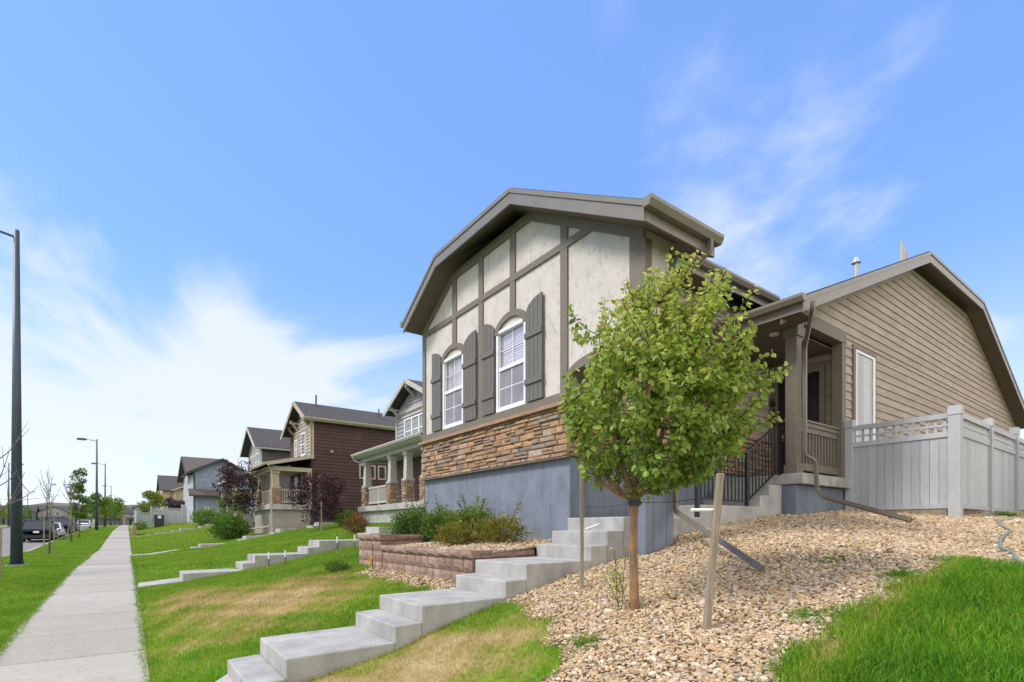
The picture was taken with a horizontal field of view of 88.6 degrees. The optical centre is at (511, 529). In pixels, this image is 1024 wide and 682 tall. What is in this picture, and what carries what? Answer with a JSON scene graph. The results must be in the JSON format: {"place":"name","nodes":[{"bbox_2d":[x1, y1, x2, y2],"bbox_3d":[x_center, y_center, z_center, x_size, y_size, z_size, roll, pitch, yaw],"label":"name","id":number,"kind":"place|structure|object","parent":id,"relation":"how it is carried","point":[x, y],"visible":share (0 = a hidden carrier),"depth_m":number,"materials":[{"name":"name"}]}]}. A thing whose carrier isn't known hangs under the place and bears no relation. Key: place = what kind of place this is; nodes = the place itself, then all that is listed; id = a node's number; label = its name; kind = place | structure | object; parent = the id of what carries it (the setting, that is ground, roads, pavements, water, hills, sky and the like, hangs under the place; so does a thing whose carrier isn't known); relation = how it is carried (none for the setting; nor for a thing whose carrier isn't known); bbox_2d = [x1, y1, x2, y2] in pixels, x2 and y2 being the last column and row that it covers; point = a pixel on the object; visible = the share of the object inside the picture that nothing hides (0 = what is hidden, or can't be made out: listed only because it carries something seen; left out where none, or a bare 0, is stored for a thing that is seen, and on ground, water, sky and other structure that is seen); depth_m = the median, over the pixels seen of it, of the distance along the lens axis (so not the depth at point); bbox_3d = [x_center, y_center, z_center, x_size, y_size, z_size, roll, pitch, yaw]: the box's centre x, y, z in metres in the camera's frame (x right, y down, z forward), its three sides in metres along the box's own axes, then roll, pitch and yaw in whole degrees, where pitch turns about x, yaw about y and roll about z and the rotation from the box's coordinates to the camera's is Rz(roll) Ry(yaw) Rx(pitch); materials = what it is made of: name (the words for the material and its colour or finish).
{"place":"outdoors","nodes":[
{"label":"outdoors","id":0,"kind":"place"},
{"bbox_2d":[2,526,94,555],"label":"road","id":1,"kind":"structure","parent":0,"point":[31,544],"depth_m":40.53,"materials":[{"name":"asphalt"}]},
{"bbox_2d":[23,519,58,541],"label":"parked car","id":2,"kind":"object","parent":1,"relation":"on","point":[32,529],"visible":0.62,"depth_m":40.73,"materials":[{"name":"black paint"}]},
{"bbox_2d":[55,523,64,537],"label":"parked car","id":3,"kind":"object","parent":1,"relation":"on","point":[60,529],"visible":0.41,"depth_m":47.00,"materials":[{"name":"white paint"}]},
{"bbox_2d":[51,517,73,533],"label":"parked car","id":4,"kind":"object","parent":1,"relation":"on","point":[64,522],"visible":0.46,"depth_m":55.10,"materials":[{"name":"black paint"}]},
{"bbox_2d":[77,520,91,527],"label":"parked car","id":5,"kind":"object","parent":1,"relation":"on","point":[85,523],"visible":0.62,"depth_m":87.28,"materials":[{"name":"white paint"}]},
{"bbox_2d":[0,525,150,681],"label":"sidewalk","id":6,"kind":"structure","parent":0,"point":[80,625],"depth_m":7.99,"materials":[{"name":"concrete"}]},
{"bbox_2d":[72,520,78,531],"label":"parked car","id":7,"kind":"object","parent":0,"point":[76,526],"visible":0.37,"depth_m":62.32,"materials":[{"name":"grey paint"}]},
{"bbox_2d":[33,502,137,524],"bbox_3d":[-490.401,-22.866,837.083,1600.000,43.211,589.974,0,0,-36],"label":"hills","id":8,"kind":"structure","parent":0,"point":[67,504],"depth_m":623.50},
{"bbox_2d":[0,518,1023,681],"bbox_3d":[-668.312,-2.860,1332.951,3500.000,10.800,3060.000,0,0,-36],"label":"ground","id":9,"kind":"structure","parent":0,"point":[468,661],"depth_m":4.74,"materials":[{"name":"plant"}]},
{"bbox_2d":[0,528,1,577],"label":"tree stake","id":10,"kind":"object","parent":9,"relation":"on","point":[0,549],"visible":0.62,"depth_m":13.57,"materials":[{"name":"brown wood"}]},
{"bbox_2d":[0,501,24,519],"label":"tree","id":11,"kind":"object","parent":9,"relation":"on","point":[4,514],"visible":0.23,"depth_m":122.83,"materials":[{"name":"green plant"}]},
{"bbox_2d":[0,229,27,565],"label":"street lamp","id":12,"kind":"object","parent":9,"relation":"on","point":[16,535],"visible":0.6,"depth_m":17.65,"materials":[{"name":"metal"}]},
{"bbox_2d":[6,463,23,526],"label":"street lamp","id":13,"kind":"object","parent":9,"relation":"on","point":[8,522],"visible":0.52,"depth_m":93.10,"materials":[{"name":"metal"}]},
{"bbox_2d":[4,506,38,524],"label":"house","id":14,"kind":"structure","parent":9,"relation":"on","point":[35,509],"depth_m":212.91,"materials":[{"name":"concrete"}]},
{"bbox_2d":[23,506,33,519],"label":"tree","id":15,"kind":"object","parent":9,"relation":"on","point":[30,514],"visible":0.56,"depth_m":158.72,"materials":[{"name":"green plant"}]},
{"bbox_2d":[0,425,59,513],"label":"bare tree","id":16,"kind":"object","parent":9,"relation":"on","point":[9,502],"visible":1,"depth_m":14.38,"materials":[{"name":"brown plant"}]},
{"bbox_2d":[23,505,48,519],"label":"house","id":17,"kind":"structure","parent":9,"relation":"on","point":[42,507],"depth_m":247.99,"materials":[{"name":"concrete"}]},
{"bbox_2d":[43,516,44,553],"bbox_3d":[-23.000,0.373,25.790,0.050,2.000,0.060,0,0,-36],"label":"tree stake","id":18,"kind":"object","parent":9,"relation":"on","point":[43,534],"visible":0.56,"depth_m":25.77,"materials":[{"name":"brown wood"}]},
{"bbox_2d":[36,468,59,553],"bbox_3d":[-22.921,-0.936,26.001,1.094,4.622,1.158,0,0,-36],"label":"bare tree","id":19,"kind":"object","parent":9,"relation":"on","point":[49,546],"visible":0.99,"depth_m":26.04,"materials":[{"name":"brown plant"}]},
{"bbox_2d":[46,484,55,519],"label":"street lamp","id":20,"kind":"object","parent":9,"relation":"on","point":[47,506],"visible":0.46,"depth_m":142.80,"materials":[{"name":"metal"}]},
{"bbox_2d":[38,506,68,519],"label":"house","id":21,"kind":"structure","parent":9,"relation":"on","point":[57,512],"depth_m":219.38,"materials":[{"name":"concrete"}]},
{"bbox_2d":[53,516,54,553],"bbox_3d":[-23.029,0.349,26.389,0.050,2.050,0.060,0,0,-36],"label":"tree stake","id":22,"kind":"object","parent":9,"relation":"on","point":[53,534],"visible":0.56,"depth_m":26.36,"materials":[{"name":"brown wood"}]},
{"bbox_2d":[2,525,106,556],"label":"kerb","id":23,"kind":"structure","parent":9,"relation":"on","point":[41,545],"depth_m":33.11,"materials":[{"name":"concrete"}]},
{"bbox_2d":[55,506,69,510],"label":"house","id":24,"kind":"structure","parent":9,"relation":"on","point":[64,508],"depth_m":256.96,"materials":[{"name":"concrete"}]},
{"bbox_2d":[61,478,82,541],"bbox_3d":[-32.885,-1.568,39.084,1.497,5.301,0.921,0,0,1],"label":"bare tree","id":25,"kind":"object","parent":9,"relation":"on","point":[70,498],"visible":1,"depth_m":39.10,"materials":[{"name":"brown plant"}]},
{"bbox_2d":[66,468,90,537],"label":"tree","id":26,"kind":"object","parent":9,"relation":"on","point":[81,512],"visible":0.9,"depth_m":45.16,"materials":[{"name":"green plant"}]},
{"bbox_2d":[67,507,94,524],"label":"house","id":27,"kind":"structure","parent":9,"relation":"on","point":[92,522],"depth_m":222.40,"materials":[{"name":"concrete"}]},
{"bbox_2d":[77,438,97,529],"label":"street lamp","id":28,"kind":"object","parent":9,"relation":"on","point":[96,511],"visible":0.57,"depth_m":65.04,"materials":[{"name":"metal"}]},
{"bbox_2d":[84,509,102,520],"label":"tree","id":29,"kind":"object","parent":9,"relation":"on","point":[92,515],"visible":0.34,"depth_m":160.55,"materials":[{"name":"green plant"}]},
{"bbox_2d":[84,492,109,514],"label":"tree","id":30,"kind":"object","parent":9,"relation":"on","point":[101,503],"visible":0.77,"depth_m":65.64,"materials":[{"name":"green plant"}]},
{"bbox_2d":[91,463,105,526],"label":"street lamp","id":31,"kind":"object","parent":9,"relation":"on","point":[104,491],"visible":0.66,"depth_m":93.21,"materials":[{"name":"metal"}]},
{"bbox_2d":[87,496,116,516],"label":"tree","id":32,"kind":"object","parent":9,"relation":"on","point":[104,512],"visible":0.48,"depth_m":82.15,"materials":[{"name":"green plant"}]},
{"bbox_2d":[98,509,123,524],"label":"fence","id":33,"kind":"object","parent":9,"relation":"on","point":[119,521],"depth_m":229.96,"materials":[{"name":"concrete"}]},
{"bbox_2d":[98,497,125,517],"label":"tree","id":34,"kind":"object","parent":9,"relation":"on","point":[117,501],"visible":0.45,"depth_m":99.96,"materials":[{"name":"green plant"}]},
{"bbox_2d":[106,504,127,525],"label":"tree","id":35,"kind":"object","parent":9,"relation":"on","point":[124,508],"visible":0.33,"depth_m":119.58,"materials":[{"name":"green plant"}]},
{"bbox_2d":[122,508,133,524],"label":"house","id":36,"kind":"structure","parent":9,"relation":"on","point":[129,516],"depth_m":229.47,"materials":[{"name":"concrete"}]},
{"bbox_2d":[132,525,135,535],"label":"end wall","id":37,"kind":"structure","parent":9,"relation":"on","point":[133,530],"depth_m":50.39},
{"bbox_2d":[134,521,147,529],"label":"shrub","id":38,"kind":"object","parent":9,"relation":"on","point":[141,527],"visible":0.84,"depth_m":65.19,"materials":[{"name":"green plant"}]},
{"bbox_2d":[132,503,158,521],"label":"house","id":39,"kind":"structure","parent":9,"relation":"on","point":[136,508],"depth_m":192.47,"materials":[{"name":"concrete"}]},
{"bbox_2d":[136,490,167,525],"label":"tree","id":40,"kind":"object","parent":9,"relation":"on","point":[153,498],"visible":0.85,"depth_m":82.67,"materials":[{"name":"green plant"}]},
{"bbox_2d":[154,515,163,526],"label":"utility box","id":41,"kind":"object","parent":9,"relation":"on","point":[158,520],"visible":0.78,"depth_m":71.55,"materials":[{"name":"grey plastic"}]},
{"bbox_2d":[134,504,186,526],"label":"fence","id":42,"kind":"object","parent":9,"relation":"on","point":[174,515],"visible":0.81,"depth_m":73.58,"materials":[{"name":"plastic"}]},
{"bbox_2d":[156,475,183,511],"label":"house","id":43,"kind":"structure","parent":9,"relation":"on","point":[168,486],"depth_m":101.94,"materials":[{"name":"beige"}]},
{"bbox_2d":[164,496,180,507],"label":"plum tree","id":44,"kind":"object","parent":9,"relation":"on","point":[173,506],"visible":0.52,"depth_m":87.08,"materials":[{"name":"brown plant"}]},
{"bbox_2d":[132,524,213,536],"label":"concrete steps","id":45,"kind":"structure","parent":9,"relation":"on","point":[182,529],"depth_m":50.92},
{"bbox_2d":[167,500,184,523],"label":"pergola","id":46,"kind":"object","parent":9,"relation":"on","point":[175,503],"visible":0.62,"depth_m":76.41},
{"bbox_2d":[189,506,218,526],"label":"shrub","id":47,"kind":"object","parent":9,"relation":"on","point":[198,518],"visible":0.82,"depth_m":53.35,"materials":[{"name":"green plant"}]},
{"bbox_2d":[177,456,248,522],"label":"house","id":48,"kind":"structure","parent":9,"relation":"on","point":[197,476],"depth_m":68.31,"materials":[{"name":"grey"}]},
{"bbox_2d":[133,529,294,554],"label":"concrete steps","id":49,"kind":"structure","parent":9,"relation":"on","point":[243,538],"depth_m":27.24,"materials":[{"name":"concrete"}]},
{"bbox_2d":[205,507,253,539],"bbox_3d":[-15.934,-0.171,29.655,2.497,2.240,2.444,0,0,-36],"label":"shrub","id":50,"kind":"object","parent":9,"relation":"on","point":[223,523],"visible":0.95,"depth_m":29.40,"materials":[{"name":"green plant"}]},
{"bbox_2d":[211,486,247,531],"bbox_3d":[-19.716,-1.190,36.980,2.644,4.172,2.602,0,0,-36],"label":"shrub","id":51,"kind":"object","parent":9,"relation":"on","point":[223,508],"visible":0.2,"depth_m":36.61,"materials":[{"name":"green plant"}]},
{"bbox_2d":[211,459,261,519],"bbox_3d":[-16.093,-1.758,30.645,2.642,4.766,2.455,0,0,-36],"label":"plum tree","id":52,"kind":"object","parent":9,"relation":"on","point":[230,477],"visible":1,"depth_m":30.51,"materials":[{"name":"purple plant"}]},
{"bbox_2d":[219,427,289,523],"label":"house","id":53,"kind":"structure","parent":9,"relation":"on","point":[260,446],"depth_m":43.08,"materials":[{"name":"grey"}]},
{"bbox_2d":[250,455,253,472],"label":"window","id":54,"kind":"structure","parent":53,"relation":"in","point":[252,465],"depth_m":44.93,"materials":[{"name":"white plastic"}]},
{"bbox_2d":[255,452,258,471],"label":"window","id":55,"kind":"structure","parent":53,"relation":"in","point":[256,462],"depth_m":43.36,"materials":[{"name":"white plastic"}]},
{"bbox_2d":[138,527,415,587],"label":"concrete steps","id":56,"kind":"structure","parent":9,"relation":"on","point":[260,560],"depth_m":14.37,"materials":[{"name":"concrete"}]},
{"bbox_2d":[227,395,394,533],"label":"house","id":57,"kind":"structure","parent":9,"relation":"on","point":[327,440],"depth_m":31.82,"materials":[{"name":"brown"}]},
{"bbox_2d":[295,440,297,456],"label":"window","id":58,"kind":"structure","parent":57,"relation":"in","point":[296,441],"depth_m":33.14,"materials":[{"name":"white plastic"}]},
{"bbox_2d":[294,474,298,504],"bbox_3d":[-13.582,-2.490,33.138,0.080,2.140,0.900,0,0,-36],"label":"front door","id":59,"kind":"structure","parent":57,"relation":"in","point":[296,476],"depth_m":33.07,"materials":[{"name":"black paint"}]},
{"bbox_2d":[300,472,303,497],"bbox_3d":[-12.878,-2.735,32.196,0.060,1.750,0.550,0,0,-36],"label":"window","id":60,"kind":"structure","parent":57,"relation":"in","point":[302,472],"depth_m":32.33,"materials":[{"name":"grey glass"}]},
{"bbox_2d":[301,432,305,455],"bbox_3d":[-12.686,-5.160,31.934,0.060,1.400,1.000,0,0,-36],"label":"window","id":61,"kind":"structure","parent":57,"relation":"in","point":[304,433],"depth_m":31.97,"materials":[{"name":"white plastic"}]},
{"bbox_2d":[359,464,375,479],"bbox_3d":[-9.006,-3.560,32.675,1.050,0.900,0.060,0,0,-36],"label":"window","id":62,"kind":"structure","parent":57,"relation":"in","point":[360,477],"depth_m":32.84,"materials":[{"name":"beige glass"}]},
{"bbox_2d":[378,466,385,479],"bbox_3d":[-8.240,-3.560,33.238,0.550,0.900,0.060,0,0,-36],"label":"window","id":63,"kind":"structure","parent":57,"relation":"in","point":[378,466],"depth_m":33.23,"materials":[{"name":"beige glass"}]},
{"bbox_2d":[286,470,348,529],"bbox_3d":[-8.953,-1.288,24.268,2.328,2.939,2.770,0,0,38],"label":"plum tree","id":64,"kind":"object","parent":9,"relation":"on","point":[311,479],"visible":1,"depth_m":24.07,"materials":[{"name":"purple plant"}]},
{"bbox_2d":[307,519,360,527],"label":"concrete steps","id":65,"kind":"structure","parent":9,"relation":"on","point":[323,524],"depth_m":27.81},
{"bbox_2d":[321,558,350,571],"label":"weed","id":66,"kind":"object","parent":9,"relation":"on","point":[332,566],"visible":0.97,"depth_m":9.64,"materials":[{"name":"green plant"}]},
{"bbox_2d":[333,508,351,525],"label":"shrub","id":67,"kind":"object","parent":9,"relation":"on","point":[341,516],"visible":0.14,"depth_m":25.27,"materials":[{"name":"green plant"}]},
{"bbox_2d":[333,509,357,526],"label":"shrub","id":68,"kind":"object","parent":9,"relation":"on","point":[345,515],"visible":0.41,"depth_m":24.30,"materials":[{"name":"green plant"}]},
{"bbox_2d":[339,511,372,533],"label":"shrub","id":69,"kind":"object","parent":9,"relation":"on","point":[350,521],"visible":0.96,"depth_m":19.42,"materials":[{"name":"red plant"}]},
{"bbox_2d":[369,544,373,570],"bbox_3d":[-2.415,0.525,9.037,0.100,0.530,0.054,0,0,-1],"label":"survey stake","id":70,"kind":"object","parent":9,"relation":"on","point":[371,559],"visible":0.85,"depth_m":9.05,"materials":[{"name":"brown wood"}]},
{"bbox_2d":[351,378,424,522],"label":"house","id":71,"kind":"structure","parent":9,"relation":"on","point":[400,455],"depth_m":23.84,"materials":[{"name":"grey"}]},
{"bbox_2d":[404,412,421,436],"bbox_3d":[-4.454,-4.645,24.269,0.060,1.270,2.400,0,0,-36],"label":"window","id":72,"kind":"structure","parent":71,"relation":"in","point":[419,418],"depth_m":24.47,"materials":[{"name":"white plastic"}]},
{"bbox_2d":[354,566,455,589],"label":"river pebbles","id":73,"kind":"object","parent":9,"relation":"on","point":[444,583],"visible":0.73,"depth_m":7.87,"materials":[{"name":"gravel"}]},
{"bbox_2d":[356,534,534,581],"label":"retaining wall","id":74,"kind":"structure","parent":9,"relation":"on","point":[446,564],"depth_m":8.06,"materials":[{"name":"stone"}]},
{"bbox_2d":[216,485,781,681],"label":"concrete steps","id":75,"kind":"structure","parent":9,"relation":"on","point":[395,620],"depth_m":5.76,"materials":[{"name":"concrete"}]},
{"bbox_2d":[694,419,784,516],"bbox_3d":[3.864,-1.078,8.704,2.720,1.837,0.050,0,0,-36],"label":"metal handrail","id":76,"kind":"object","parent":75,"relation":"on","point":[778,425],"visible":0.68,"depth_m":8.77,"materials":[{"name":"metal"}]},
{"bbox_2d":[580,469,583,588],"bbox_3d":[0.750,0.084,5.637,0.038,1.528,0.042,0,0,0],"label":"tree stake","id":77,"kind":"object","parent":9,"relation":"on","point":[581,533],"visible":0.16,"depth_m":5.62,"materials":[{"name":"brown wood"}]},
{"bbox_2d":[585,523,599,530],"bbox_3d":[0.859,-0.022,5.623,0.159,0.080,0.027,0,0,1],"label":"pipe sleeve","id":78,"kind":"object","parent":77,"relation":"attached to","point":[591,527],"visible":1,"depth_m":5.61,"materials":[{"name":"white plastic"}]},
{"bbox_2d":[557,247,792,610],"bbox_3d":[1.280,-0.784,4.631,1.915,3.216,1.887,0,0,-36],"label":"pear tree","id":79,"kind":"object","parent":9,"relation":"on","point":[707,433],"visible":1,"depth_m":4.37,"materials":[{"name":"green plant"}]},
{"bbox_2d":[400,188,1023,571],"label":"house","id":80,"kind":"structure","parent":9,"relation":"on","point":[511,275],"depth_m":9.65,"materials":[{"name":"paint"}]},
{"bbox_2d":[443,351,463,429],"bbox_3d":[-1.165,-2.822,10.775,0.134,1.455,0.830,0,0,-36],"label":"window","id":81,"kind":"structure","parent":80,"relation":"in","point":[452,398],"depth_m":10.82,"materials":[{"name":"white plastic"}]},
{"bbox_2d":[496,319,525,412],"bbox_3d":[0.022,-2.822,9.158,0.134,1.455,0.860,0,0,-36],"label":"window","id":82,"kind":"structure","parent":80,"relation":"in","point":[510,388],"depth_m":9.18,"materials":[{"name":"white plastic"}]},
{"bbox_2d":[778,371,818,473],"bbox_3d":[5.992,-2.110,11.001,0.120,2.220,0.845,0,0,-36],"label":"front door","id":83,"kind":"structure","parent":80,"relation":"in","point":[812,378],"depth_m":10.83,"materials":[{"name":"black paint"}]},
{"bbox_2d":[856,349,874,441],"bbox_3d":[7.296,-2.440,10.872,0.970,2.360,0.075,0,0,-36],"label":"window","id":84,"kind":"structure","parent":80,"relation":"in","point":[865,367],"depth_m":10.87,"materials":[{"name":"white plastic"}]},
{"bbox_2d":[702,473,723,629],"bbox_3d":[1.505,0.274,3.949,0.171,1.391,0.052,0,0,1],"label":"tree stake","id":85,"kind":"object","parent":9,"relation":"on","point":[713,550],"visible":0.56,"depth_m":3.92,"materials":[{"name":"brown wood"}]},
{"bbox_2d":[639,496,713,502],"bbox_3d":[1.322,-0.237,4.329,0.004,0.031,0.869,0,0,-31],"label":"guy wire","id":86,"kind":"object","parent":85,"relation":"attached to","point":[674,501],"visible":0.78,"depth_m":4.35,"materials":[{"name":"black metal"}]},
{"bbox_2d":[691,508,713,511],"bbox_3d":[1.439,-0.145,3.971,0.164,0.025,0.025,0,0,1],"label":"pipe sleeve","id":87,"kind":"object","parent":85,"relation":"attached to","point":[702,509],"visible":1,"depth_m":3.96,"materials":[{"name":"white plastic"}]},
{"bbox_2d":[501,553,941,681],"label":"river pebbles","id":88,"kind":"object","parent":9,"relation":"on","point":[792,588],"visible":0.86,"depth_m":4.28,"materials":[{"name":"gravel"}]},
{"bbox_2d":[565,632,601,651],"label":"grass tuft","id":89,"kind":"object","parent":88,"relation":"on","point":[578,643],"visible":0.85,"depth_m":4.15,"materials":[{"name":"plant"}]},
{"bbox_2d":[776,604,831,630],"bbox_3d":[2.121,0.629,3.782,0.420,0.161,0.496,0,0,-5],"label":"grass tuft","id":90,"kind":"object","parent":88,"relation":"on","point":[802,612],"visible":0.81,"depth_m":3.81,"materials":[{"name":"plant"}]},
{"bbox_2d":[817,556,842,562],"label":"grass tuft","id":91,"kind":"object","parent":88,"relation":"on","point":[835,559],"visible":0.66,"depth_m":5.16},
{"bbox_2d":[870,567,932,579],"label":"grass tuft","id":92,"kind":"object","parent":88,"relation":"on","point":[898,572],"visible":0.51,"depth_m":4.39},
{"bbox_2d":[654,512,1023,569],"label":"river pebbles","id":93,"kind":"object","parent":9,"relation":"on","point":[880,543],"visible":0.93,"depth_m":6.45,"materials":[{"name":"gravel"}]},
{"bbox_2d":[922,553,1008,565],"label":"grass tuft","id":94,"kind":"object","parent":93,"relation":"on","point":[948,556],"visible":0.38,"depth_m":4.68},
{"bbox_2d":[997,517,1023,566],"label":"garden hose","id":95,"kind":"object","parent":93,"relation":"on","point":[1012,553],"visible":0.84,"depth_m":6.04,"materials":[{"name":"rubber"}]},
{"bbox_2d":[820,508,1023,527],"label":"river pebbles","id":96,"kind":"object","parent":9,"relation":"on","point":[974,516],"visible":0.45,"depth_m":8.84,"materials":[{"name":"gravel"}]},
{"bbox_2d":[986,510,1023,516],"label":"grass tuft","id":97,"kind":"object","parent":96,"relation":"on","point":[1008,514],"visible":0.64,"depth_m":9.42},
{"bbox_2d":[845,404,1023,516],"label":"fence","id":98,"kind":"object","parent":9,"relation":"on","point":[983,470],"visible":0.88,"depth_m":9.67,"materials":[{"name":"plastic"}]},
{"bbox_2d":[0,0,1023,505],"label":"sky","id":99,"kind":"structure","parent":0,"point":[227,214],"materials":[{"name":"blue"}]},
{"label":"planting bed","id":100,"kind":"structure","parent":0,"visible":0},
{"bbox_2d":[385,491,435,540],"bbox_3d":[-1.907,-0.153,10.341,1.214,1.156,1.164,0,0,-36],"label":"shrub","id":101,"kind":"object","parent":100,"relation":"on","point":[408,519],"visible":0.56,"depth_m":10.11,"materials":[{"name":"green plant"}]},
{"bbox_2d":[417,494,456,541],"bbox_3d":[-1.351,-0.117,9.806,0.952,1.073,1.011,0,0,-36],"label":"shrub","id":102,"kind":"object","parent":100,"relation":"on","point":[435,518],"visible":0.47,"depth_m":9.66,"materials":[{"name":"green plant"}]},
{"bbox_2d":[428,518,481,545],"bbox_3d":[-0.892,0.087,8.572,0.864,0.583,0.830,0,0,-36],"label":"shrub","id":103,"kind":"object","parent":100,"relation":"on","point":[451,531],"visible":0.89,"depth_m":8.47,"materials":[{"name":"green plant"}]},
{"bbox_2d":[439,493,501,541],"bbox_3d":[-0.707,-0.138,9.293,1.232,0.995,1.197,0,0,-36],"label":"shrub","id":104,"kind":"object","parent":100,"relation":"on","point":[480,514],"visible":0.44,"depth_m":9.19,"materials":[{"name":"green plant"}]},
{"bbox_2d":[394,538,551,552],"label":"river pebbles","id":105,"kind":"object","parent":100,"relation":"on","point":[523,543],"visible":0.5,"depth_m":7.94,"materials":[{"name":"gravel"}]},
{"bbox_2d":[465,502,535,543],"bbox_3d":[-0.199,-0.040,8.214,1.177,0.796,1.021,0,0,-36],"label":"shrub","id":106,"kind":"object","parent":100,"relation":"on","point":[496,525],"visible":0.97,"depth_m":8.15,"materials":[{"name":"green plant"}]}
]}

